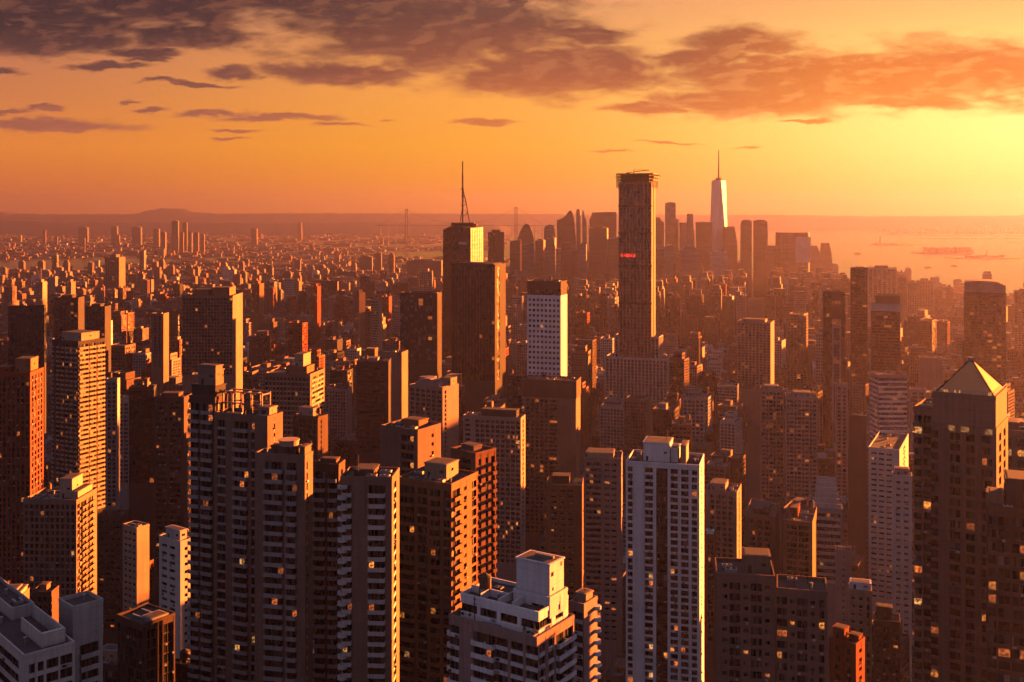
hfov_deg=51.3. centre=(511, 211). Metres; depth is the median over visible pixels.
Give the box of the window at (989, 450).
[987,447,991,454]
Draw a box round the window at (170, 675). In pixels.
[168,672,172,681]
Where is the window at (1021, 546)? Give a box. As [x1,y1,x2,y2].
[1020,545,1023,553]
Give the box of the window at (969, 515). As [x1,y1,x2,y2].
[966,511,974,519]
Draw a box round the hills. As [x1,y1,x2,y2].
[0,208,1023,229]
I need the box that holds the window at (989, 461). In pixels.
[987,459,991,466]
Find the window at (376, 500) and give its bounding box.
[374,498,379,503]
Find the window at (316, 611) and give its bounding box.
[314,609,319,614]
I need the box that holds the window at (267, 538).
[265,535,270,541]
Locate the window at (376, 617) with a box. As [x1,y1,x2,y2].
[374,615,379,620]
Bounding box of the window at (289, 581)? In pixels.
[287,579,291,584]
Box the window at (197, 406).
[195,403,199,409]
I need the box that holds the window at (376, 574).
[374,572,379,578]
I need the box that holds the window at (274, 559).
[272,557,277,562]
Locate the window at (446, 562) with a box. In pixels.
[444,559,449,566]
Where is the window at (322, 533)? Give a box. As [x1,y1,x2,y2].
[320,531,324,536]
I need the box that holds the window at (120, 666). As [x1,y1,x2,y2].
[118,663,122,672]
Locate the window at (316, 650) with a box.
[314,648,319,653]
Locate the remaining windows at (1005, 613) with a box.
[988,607,1023,681]
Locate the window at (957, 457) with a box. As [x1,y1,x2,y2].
[955,455,959,462]
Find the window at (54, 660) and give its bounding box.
[52,657,57,666]
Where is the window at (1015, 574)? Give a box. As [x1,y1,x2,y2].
[1012,571,1019,579]
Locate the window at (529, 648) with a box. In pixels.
[527,645,531,653]
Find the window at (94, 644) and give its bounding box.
[92,641,97,651]
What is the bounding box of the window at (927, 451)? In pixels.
[924,448,930,455]
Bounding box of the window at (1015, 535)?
[1012,531,1019,540]
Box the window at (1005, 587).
[998,582,1009,591]
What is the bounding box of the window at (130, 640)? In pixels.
[128,637,133,646]
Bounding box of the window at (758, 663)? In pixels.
[756,661,761,667]
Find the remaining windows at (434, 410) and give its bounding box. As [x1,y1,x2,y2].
[411,408,445,456]
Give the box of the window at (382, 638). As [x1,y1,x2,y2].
[380,636,384,642]
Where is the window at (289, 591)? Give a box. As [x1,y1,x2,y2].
[287,589,291,595]
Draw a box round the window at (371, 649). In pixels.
[369,647,373,652]
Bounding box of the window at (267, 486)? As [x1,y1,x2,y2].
[265,483,270,489]
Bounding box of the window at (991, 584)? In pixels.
[988,581,995,589]
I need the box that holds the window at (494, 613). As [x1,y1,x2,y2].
[492,610,496,618]
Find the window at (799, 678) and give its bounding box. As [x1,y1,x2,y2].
[797,676,801,681]
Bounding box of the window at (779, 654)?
[777,651,781,658]
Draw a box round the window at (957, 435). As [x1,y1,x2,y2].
[955,433,959,440]
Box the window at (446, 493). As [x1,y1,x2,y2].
[444,491,449,497]
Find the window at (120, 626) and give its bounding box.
[118,623,122,632]
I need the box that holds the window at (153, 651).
[151,648,155,657]
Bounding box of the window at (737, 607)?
[735,604,739,611]
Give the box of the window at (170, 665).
[168,661,172,671]
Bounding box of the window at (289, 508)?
[287,506,291,511]
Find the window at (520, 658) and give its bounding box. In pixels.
[518,655,522,663]
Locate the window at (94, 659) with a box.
[92,656,97,663]
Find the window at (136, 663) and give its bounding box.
[134,659,138,669]
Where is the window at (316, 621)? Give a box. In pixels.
[314,619,319,624]
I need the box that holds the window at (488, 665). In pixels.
[486,661,490,669]
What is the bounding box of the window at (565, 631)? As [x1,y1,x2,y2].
[563,629,566,641]
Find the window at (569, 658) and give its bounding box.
[567,654,571,662]
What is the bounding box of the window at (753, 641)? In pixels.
[751,638,755,645]
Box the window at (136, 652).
[134,649,138,659]
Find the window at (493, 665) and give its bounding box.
[491,661,495,669]
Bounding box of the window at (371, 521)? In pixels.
[369,519,373,524]
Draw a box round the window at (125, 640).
[123,634,127,644]
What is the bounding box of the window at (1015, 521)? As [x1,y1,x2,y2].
[1012,518,1019,526]
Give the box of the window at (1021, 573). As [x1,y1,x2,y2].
[1020,571,1023,580]
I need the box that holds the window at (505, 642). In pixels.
[503,639,507,647]
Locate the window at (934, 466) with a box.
[931,463,937,470]
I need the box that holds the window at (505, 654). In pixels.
[503,651,507,659]
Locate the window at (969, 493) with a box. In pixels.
[966,489,974,497]
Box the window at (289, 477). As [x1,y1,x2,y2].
[287,474,291,480]
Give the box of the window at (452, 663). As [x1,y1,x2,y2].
[450,660,454,668]
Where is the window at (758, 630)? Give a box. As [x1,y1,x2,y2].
[756,628,761,634]
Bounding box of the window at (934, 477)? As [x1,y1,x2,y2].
[931,474,937,481]
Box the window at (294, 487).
[292,485,296,490]
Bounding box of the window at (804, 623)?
[802,621,806,627]
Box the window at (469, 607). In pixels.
[467,604,472,612]
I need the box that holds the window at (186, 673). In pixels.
[185,672,189,679]
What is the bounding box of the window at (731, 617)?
[729,615,734,621]
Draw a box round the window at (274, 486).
[272,484,277,489]
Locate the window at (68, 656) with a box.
[66,653,70,662]
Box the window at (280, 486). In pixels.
[278,484,282,490]
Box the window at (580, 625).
[579,624,582,631]
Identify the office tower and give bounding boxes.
[0,356,43,583]
[8,303,45,432]
[51,329,104,594]
[106,372,119,506]
[116,603,174,681]
[129,377,156,557]
[175,648,189,681]
[356,354,390,464]
[378,349,407,421]
[400,289,441,416]
[507,369,521,413]
[523,372,580,551]
[527,276,566,375]
[737,317,773,426]
[787,313,805,389]
[808,476,842,681]
[823,290,844,448]
[848,413,866,578]
[850,266,867,412]
[869,368,907,444]
[870,293,900,371]
[910,387,925,452]
[913,357,1007,681]
[918,355,941,390]
[964,279,1005,381]
[1008,418,1023,470]
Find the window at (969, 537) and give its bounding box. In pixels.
[966,533,974,541]
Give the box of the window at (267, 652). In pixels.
[265,650,270,655]
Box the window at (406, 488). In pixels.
[404,485,408,492]
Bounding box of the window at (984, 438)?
[982,436,986,443]
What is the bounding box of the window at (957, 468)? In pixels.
[955,466,959,473]
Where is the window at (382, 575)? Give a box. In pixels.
[380,572,384,578]
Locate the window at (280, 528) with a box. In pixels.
[278,526,282,531]
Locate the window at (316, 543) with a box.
[314,541,319,546]
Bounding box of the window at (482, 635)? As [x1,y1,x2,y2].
[480,632,485,642]
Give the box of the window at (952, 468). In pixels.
[950,465,954,472]
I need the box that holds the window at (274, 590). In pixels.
[272,588,277,593]
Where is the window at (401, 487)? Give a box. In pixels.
[399,485,403,492]
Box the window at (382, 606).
[380,604,384,610]
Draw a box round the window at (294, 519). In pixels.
[292,516,296,522]
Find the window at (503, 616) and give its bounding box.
[501,613,506,621]
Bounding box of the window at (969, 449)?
[966,445,974,452]
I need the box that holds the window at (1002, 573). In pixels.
[998,569,1009,578]
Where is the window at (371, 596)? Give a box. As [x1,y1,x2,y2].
[369,593,373,599]
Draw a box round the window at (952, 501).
[950,498,954,505]
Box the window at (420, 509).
[418,507,422,513]
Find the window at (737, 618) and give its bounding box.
[735,615,739,622]
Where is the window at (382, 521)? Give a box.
[380,519,384,525]
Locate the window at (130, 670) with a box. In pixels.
[128,667,133,677]
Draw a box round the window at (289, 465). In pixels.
[287,463,291,469]
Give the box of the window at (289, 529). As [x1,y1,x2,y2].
[287,527,291,532]
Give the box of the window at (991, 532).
[988,529,995,537]
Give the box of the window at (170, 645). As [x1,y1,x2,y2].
[168,641,172,651]
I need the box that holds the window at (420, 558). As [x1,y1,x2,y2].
[418,555,422,561]
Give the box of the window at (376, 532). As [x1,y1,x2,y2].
[374,530,379,535]
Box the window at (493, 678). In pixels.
[491,674,495,681]
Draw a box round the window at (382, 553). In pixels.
[380,551,384,556]
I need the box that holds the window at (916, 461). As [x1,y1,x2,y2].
[914,459,921,465]
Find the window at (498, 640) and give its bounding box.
[496,637,501,645]
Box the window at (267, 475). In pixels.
[265,473,270,479]
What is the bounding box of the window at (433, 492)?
[431,489,435,496]
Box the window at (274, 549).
[272,546,277,552]
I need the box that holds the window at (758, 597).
[756,595,761,601]
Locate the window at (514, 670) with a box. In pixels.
[511,666,517,674]
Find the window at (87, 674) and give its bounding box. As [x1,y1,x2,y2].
[85,670,90,678]
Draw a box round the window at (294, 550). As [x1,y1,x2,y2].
[292,547,296,553]
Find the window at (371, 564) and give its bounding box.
[369,562,373,567]
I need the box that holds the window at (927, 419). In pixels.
[924,416,930,422]
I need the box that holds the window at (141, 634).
[139,631,143,640]
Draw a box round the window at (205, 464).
[203,462,207,467]
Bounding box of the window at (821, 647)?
[819,644,824,651]
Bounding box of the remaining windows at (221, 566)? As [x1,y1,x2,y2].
[218,554,254,681]
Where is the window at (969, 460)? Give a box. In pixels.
[966,456,974,464]
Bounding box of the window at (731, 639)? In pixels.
[729,637,734,643]
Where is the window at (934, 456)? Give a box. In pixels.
[931,452,937,459]
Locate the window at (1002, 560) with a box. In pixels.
[998,556,1009,565]
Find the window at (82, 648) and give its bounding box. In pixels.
[80,644,84,654]
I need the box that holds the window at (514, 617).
[513,616,516,623]
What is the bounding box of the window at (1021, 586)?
[1020,585,1023,593]
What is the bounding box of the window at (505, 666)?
[503,663,507,671]
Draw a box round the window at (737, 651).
[735,648,739,655]
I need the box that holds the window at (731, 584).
[729,582,734,589]
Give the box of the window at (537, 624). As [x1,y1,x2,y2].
[534,621,539,629]
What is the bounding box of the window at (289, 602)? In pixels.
[287,600,291,605]
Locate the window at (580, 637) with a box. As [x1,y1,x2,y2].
[578,635,582,643]
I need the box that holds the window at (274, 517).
[272,515,277,521]
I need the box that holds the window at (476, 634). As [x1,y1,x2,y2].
[474,631,479,641]
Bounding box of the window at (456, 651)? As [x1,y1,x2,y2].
[455,649,458,657]
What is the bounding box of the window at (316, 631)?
[314,628,319,633]
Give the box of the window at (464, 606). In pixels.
[462,603,466,610]
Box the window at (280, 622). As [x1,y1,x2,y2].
[278,619,282,625]
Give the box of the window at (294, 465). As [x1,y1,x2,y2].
[292,463,296,470]
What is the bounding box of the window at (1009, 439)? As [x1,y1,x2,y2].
[1008,438,1011,445]
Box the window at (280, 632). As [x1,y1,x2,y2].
[278,630,282,635]
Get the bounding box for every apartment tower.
[0,577,74,681]
[11,584,29,597]
[23,473,96,599]
[31,581,58,622]
[58,590,102,681]
[98,507,128,644]
[120,398,128,508]
[122,520,149,611]
[151,312,168,395]
[154,391,191,606]
[159,525,189,657]
[182,286,242,407]
[188,363,282,681]
[255,437,312,681]
[264,351,324,436]
[293,405,327,639]
[313,456,344,681]
[337,457,399,681]
[380,416,440,475]
[399,457,477,681]
[409,376,458,457]
[447,550,576,681]
[450,441,496,583]
[463,407,524,581]
[546,472,583,612]
[569,585,600,681]
[584,448,622,681]
[626,429,703,681]
[705,529,716,681]
[706,478,740,557]
[715,547,774,681]
[745,498,779,681]
[760,384,783,573]
[777,560,827,681]
[783,497,816,576]
[785,390,817,504]
[829,623,864,681]
[835,378,847,496]
[835,545,851,624]
[848,578,872,681]
[868,431,908,618]
[873,602,900,681]
[892,466,911,681]
[986,469,1023,681]
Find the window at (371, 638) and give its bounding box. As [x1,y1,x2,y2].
[369,636,373,641]
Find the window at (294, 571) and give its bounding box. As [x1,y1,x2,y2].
[292,568,296,574]
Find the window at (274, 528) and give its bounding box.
[272,525,277,531]
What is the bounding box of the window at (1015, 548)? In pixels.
[1012,544,1019,553]
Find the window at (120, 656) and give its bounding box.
[118,652,122,662]
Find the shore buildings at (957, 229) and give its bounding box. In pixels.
[875,228,1023,231]
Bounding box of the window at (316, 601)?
[314,599,319,604]
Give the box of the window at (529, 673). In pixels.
[527,670,531,678]
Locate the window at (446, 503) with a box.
[444,500,449,507]
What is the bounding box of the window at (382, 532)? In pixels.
[380,530,384,535]
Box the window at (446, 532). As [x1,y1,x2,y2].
[444,530,449,536]
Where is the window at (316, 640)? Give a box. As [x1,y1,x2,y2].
[314,638,319,643]
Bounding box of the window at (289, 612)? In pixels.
[287,610,291,615]
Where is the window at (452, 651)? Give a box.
[450,648,454,656]
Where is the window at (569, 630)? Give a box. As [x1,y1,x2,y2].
[567,626,571,637]
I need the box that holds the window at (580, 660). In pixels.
[578,659,582,666]
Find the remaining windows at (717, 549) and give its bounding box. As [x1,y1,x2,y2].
[716,548,732,557]
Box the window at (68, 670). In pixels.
[66,667,70,676]
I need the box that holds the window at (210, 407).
[208,404,212,410]
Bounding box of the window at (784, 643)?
[782,641,786,647]
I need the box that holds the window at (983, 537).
[982,536,985,543]
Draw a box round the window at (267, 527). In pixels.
[265,525,270,530]
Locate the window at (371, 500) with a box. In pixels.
[369,498,373,503]
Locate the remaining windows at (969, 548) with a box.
[931,539,985,681]
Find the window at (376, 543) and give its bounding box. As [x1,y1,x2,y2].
[374,540,379,546]
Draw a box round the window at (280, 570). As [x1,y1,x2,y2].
[278,567,282,573]
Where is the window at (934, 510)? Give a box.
[931,506,937,513]
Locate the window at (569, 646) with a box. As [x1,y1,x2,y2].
[567,642,571,650]
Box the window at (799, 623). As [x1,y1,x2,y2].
[797,620,801,627]
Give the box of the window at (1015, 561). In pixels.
[1012,557,1019,566]
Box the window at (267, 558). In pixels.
[265,556,270,562]
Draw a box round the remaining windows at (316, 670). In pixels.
[314,667,336,681]
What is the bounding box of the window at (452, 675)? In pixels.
[450,672,454,680]
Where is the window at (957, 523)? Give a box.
[955,521,959,528]
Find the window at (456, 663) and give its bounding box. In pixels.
[455,661,458,669]
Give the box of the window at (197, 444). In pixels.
[195,442,199,447]
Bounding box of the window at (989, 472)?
[987,470,991,477]
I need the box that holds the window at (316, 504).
[314,502,319,507]
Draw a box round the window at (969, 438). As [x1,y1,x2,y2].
[966,434,974,441]
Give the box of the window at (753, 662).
[751,660,755,667]
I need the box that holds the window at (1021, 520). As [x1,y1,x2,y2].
[1020,519,1023,527]
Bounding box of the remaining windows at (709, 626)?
[708,618,712,640]
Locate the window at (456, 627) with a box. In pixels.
[455,626,458,633]
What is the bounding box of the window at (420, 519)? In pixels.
[418,516,422,523]
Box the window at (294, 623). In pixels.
[292,620,296,626]
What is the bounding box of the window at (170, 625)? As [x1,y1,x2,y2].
[168,622,172,631]
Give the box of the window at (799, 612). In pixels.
[797,609,801,616]
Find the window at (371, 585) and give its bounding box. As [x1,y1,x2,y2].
[369,583,373,588]
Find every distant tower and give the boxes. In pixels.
[43,229,45,244]
[78,227,88,242]
[83,237,84,251]
[111,226,117,244]
[116,235,119,252]
[132,227,141,244]
[153,228,159,246]
[161,232,165,254]
[172,220,178,251]
[180,232,183,251]
[182,222,187,250]
[188,232,191,252]
[194,232,198,251]
[200,234,204,251]
[251,228,257,245]
[297,222,301,239]
[360,255,372,269]
[374,252,381,270]
[407,259,442,277]
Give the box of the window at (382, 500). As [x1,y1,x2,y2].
[380,498,384,503]
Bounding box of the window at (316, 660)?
[314,658,319,663]
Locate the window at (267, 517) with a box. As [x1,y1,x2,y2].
[265,515,270,520]
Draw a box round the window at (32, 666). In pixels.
[29,663,34,673]
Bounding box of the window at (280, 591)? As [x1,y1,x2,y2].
[278,588,282,594]
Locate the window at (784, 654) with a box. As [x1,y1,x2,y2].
[782,652,786,658]
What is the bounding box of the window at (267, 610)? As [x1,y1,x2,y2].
[265,608,270,614]
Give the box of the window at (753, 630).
[751,627,755,634]
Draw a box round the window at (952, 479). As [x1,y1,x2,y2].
[950,476,954,483]
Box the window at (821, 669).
[819,667,824,673]
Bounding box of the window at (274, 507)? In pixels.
[272,505,277,510]
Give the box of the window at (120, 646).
[118,642,122,652]
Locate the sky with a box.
[0,0,1023,215]
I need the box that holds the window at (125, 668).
[123,665,127,674]
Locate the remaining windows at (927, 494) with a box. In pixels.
[914,480,930,680]
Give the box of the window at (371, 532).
[369,530,373,535]
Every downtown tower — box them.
[510,239,520,273]
[518,223,533,270]
[522,243,533,279]
[535,239,544,279]
[544,224,555,270]
[546,236,555,279]
[556,248,560,279]
[557,210,575,277]
[562,242,569,277]
[572,249,577,282]
[576,209,580,265]
[580,243,586,278]
[582,210,586,243]
[589,212,615,238]
[589,227,607,281]
[607,237,618,280]
[656,217,663,248]
[656,248,663,279]
[664,245,673,278]
[665,202,675,262]
[675,251,678,282]
[676,219,678,250]
[679,222,686,249]
[679,245,699,286]
[687,214,694,246]
[696,222,711,271]
[710,251,727,282]
[723,226,736,283]
[740,220,751,297]
[753,220,767,296]
[765,245,775,294]
[775,232,810,272]
[810,245,821,280]
[820,242,832,272]
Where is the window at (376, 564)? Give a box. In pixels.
[374,562,379,567]
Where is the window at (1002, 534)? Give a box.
[998,530,1009,539]
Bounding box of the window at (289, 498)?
[287,495,291,501]
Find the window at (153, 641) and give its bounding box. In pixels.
[151,637,155,647]
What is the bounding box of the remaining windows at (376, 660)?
[343,647,394,681]
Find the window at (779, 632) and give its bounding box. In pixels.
[777,629,781,636]
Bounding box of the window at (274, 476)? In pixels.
[272,474,277,479]
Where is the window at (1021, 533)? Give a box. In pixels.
[1020,532,1023,540]
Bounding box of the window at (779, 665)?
[777,662,781,669]
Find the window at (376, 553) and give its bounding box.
[374,551,379,556]
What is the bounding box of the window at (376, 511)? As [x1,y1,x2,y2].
[374,509,379,514]
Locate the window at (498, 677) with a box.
[496,674,501,681]
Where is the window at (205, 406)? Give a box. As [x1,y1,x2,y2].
[203,404,207,410]
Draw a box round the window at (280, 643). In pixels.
[278,640,282,646]
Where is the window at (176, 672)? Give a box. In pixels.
[175,671,178,678]
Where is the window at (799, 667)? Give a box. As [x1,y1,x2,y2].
[797,664,801,671]
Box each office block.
[36,279,46,313]
[54,294,84,338]
[67,279,75,293]
[85,303,110,376]
[105,254,124,289]
[252,281,263,333]
[311,283,320,346]
[354,289,364,348]
[371,297,381,350]
[420,268,432,291]
[488,229,503,262]
[867,265,896,326]
[898,274,906,321]
[907,280,917,315]
[916,278,932,307]
[934,286,941,313]
[946,284,952,315]
[1014,288,1023,348]
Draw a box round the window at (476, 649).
[474,646,479,653]
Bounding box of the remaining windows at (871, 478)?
[871,478,891,598]
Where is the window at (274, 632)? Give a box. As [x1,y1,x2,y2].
[272,629,277,635]
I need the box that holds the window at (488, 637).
[486,634,490,644]
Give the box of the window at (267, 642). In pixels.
[265,639,270,645]
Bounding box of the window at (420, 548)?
[418,545,422,552]
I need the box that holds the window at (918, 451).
[914,448,921,454]
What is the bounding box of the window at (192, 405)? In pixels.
[190,403,194,409]
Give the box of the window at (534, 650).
[532,646,537,655]
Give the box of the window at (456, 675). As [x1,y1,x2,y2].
[455,673,458,681]
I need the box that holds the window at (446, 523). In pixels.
[444,520,449,527]
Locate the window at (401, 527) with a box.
[399,525,403,530]
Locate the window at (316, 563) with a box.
[314,560,319,565]
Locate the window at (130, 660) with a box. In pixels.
[128,657,133,667]
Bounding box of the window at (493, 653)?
[491,649,495,657]
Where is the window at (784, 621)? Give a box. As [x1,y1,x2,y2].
[782,619,786,625]
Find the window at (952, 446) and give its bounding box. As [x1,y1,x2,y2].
[950,443,954,450]
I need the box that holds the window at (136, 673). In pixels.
[134,669,138,679]
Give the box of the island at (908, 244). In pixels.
[871,243,922,245]
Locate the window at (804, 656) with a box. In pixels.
[802,654,806,660]
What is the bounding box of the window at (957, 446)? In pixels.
[955,444,959,451]
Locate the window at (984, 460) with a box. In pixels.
[982,458,986,465]
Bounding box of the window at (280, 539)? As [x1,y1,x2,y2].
[278,536,282,542]
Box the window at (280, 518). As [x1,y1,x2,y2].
[278,515,282,521]
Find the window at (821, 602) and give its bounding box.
[819,600,824,607]
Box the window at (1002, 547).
[998,543,1009,552]
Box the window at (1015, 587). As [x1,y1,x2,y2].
[1012,584,1019,592]
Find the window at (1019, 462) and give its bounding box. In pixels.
[1018,460,1021,467]
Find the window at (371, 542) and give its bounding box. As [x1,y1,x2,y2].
[369,540,373,546]
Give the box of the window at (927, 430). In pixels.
[924,426,930,433]
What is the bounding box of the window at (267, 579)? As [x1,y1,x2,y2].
[265,577,270,582]
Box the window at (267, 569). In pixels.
[265,566,270,572]
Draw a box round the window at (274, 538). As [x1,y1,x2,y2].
[272,536,277,541]
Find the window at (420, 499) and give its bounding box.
[418,497,422,503]
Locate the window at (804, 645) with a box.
[802,643,806,649]
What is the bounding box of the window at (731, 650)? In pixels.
[729,648,734,654]
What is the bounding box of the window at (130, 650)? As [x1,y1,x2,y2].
[128,646,133,657]
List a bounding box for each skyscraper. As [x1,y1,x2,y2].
[443,161,482,359]
[451,262,505,412]
[605,170,671,401]
[710,150,726,251]
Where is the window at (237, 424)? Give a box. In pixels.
[235,421,239,428]
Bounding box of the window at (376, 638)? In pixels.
[374,636,379,641]
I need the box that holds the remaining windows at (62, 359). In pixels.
[52,358,103,505]
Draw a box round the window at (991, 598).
[988,594,995,602]
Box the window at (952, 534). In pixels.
[950,531,954,538]
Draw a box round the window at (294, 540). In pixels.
[292,537,296,543]
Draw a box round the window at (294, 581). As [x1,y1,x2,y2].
[292,578,296,584]
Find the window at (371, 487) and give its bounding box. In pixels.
[369,485,373,493]
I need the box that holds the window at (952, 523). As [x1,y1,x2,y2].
[950,520,954,527]
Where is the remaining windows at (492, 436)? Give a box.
[465,434,522,562]
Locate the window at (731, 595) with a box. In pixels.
[729,593,734,600]
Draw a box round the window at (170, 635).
[168,631,172,641]
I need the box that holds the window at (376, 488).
[374,485,379,493]
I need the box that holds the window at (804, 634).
[802,632,806,638]
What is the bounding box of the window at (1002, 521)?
[998,517,1009,525]
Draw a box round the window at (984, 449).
[982,447,986,454]
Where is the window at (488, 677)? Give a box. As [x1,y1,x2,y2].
[486,674,490,681]
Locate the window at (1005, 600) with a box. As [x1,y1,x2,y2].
[998,595,1009,604]
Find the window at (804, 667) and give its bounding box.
[802,665,806,672]
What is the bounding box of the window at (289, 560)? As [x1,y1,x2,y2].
[287,558,291,563]
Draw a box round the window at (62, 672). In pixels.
[60,669,64,678]
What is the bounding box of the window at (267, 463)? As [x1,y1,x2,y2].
[265,461,270,468]
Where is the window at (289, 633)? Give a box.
[287,631,291,636]
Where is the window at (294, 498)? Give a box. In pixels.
[292,495,296,501]
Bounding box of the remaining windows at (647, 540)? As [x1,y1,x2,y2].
[628,537,696,681]
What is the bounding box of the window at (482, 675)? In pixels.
[480,672,485,679]
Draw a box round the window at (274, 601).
[272,598,277,604]
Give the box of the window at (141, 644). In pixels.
[139,640,143,650]
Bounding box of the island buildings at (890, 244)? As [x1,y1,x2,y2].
[874,243,902,244]
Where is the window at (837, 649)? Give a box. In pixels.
[835,646,839,652]
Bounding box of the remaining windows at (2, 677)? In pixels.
[0,672,70,681]
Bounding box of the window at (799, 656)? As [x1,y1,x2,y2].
[797,653,801,660]
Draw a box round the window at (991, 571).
[988,568,995,576]
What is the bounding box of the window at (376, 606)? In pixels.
[374,604,379,610]
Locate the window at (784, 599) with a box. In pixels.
[782,597,786,603]
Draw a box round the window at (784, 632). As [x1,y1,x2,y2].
[782,630,786,636]
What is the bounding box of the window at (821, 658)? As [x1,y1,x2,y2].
[819,656,824,662]
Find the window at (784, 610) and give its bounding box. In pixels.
[782,608,786,614]
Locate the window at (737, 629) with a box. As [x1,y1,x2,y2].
[735,626,739,633]
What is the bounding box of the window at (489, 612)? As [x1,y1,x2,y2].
[487,609,491,617]
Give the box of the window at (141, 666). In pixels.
[139,661,143,671]
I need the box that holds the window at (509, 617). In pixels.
[507,614,512,622]
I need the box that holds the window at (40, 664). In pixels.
[38,661,42,670]
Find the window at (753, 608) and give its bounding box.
[751,605,755,612]
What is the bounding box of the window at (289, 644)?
[287,641,291,647]
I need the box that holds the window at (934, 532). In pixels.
[931,528,937,535]

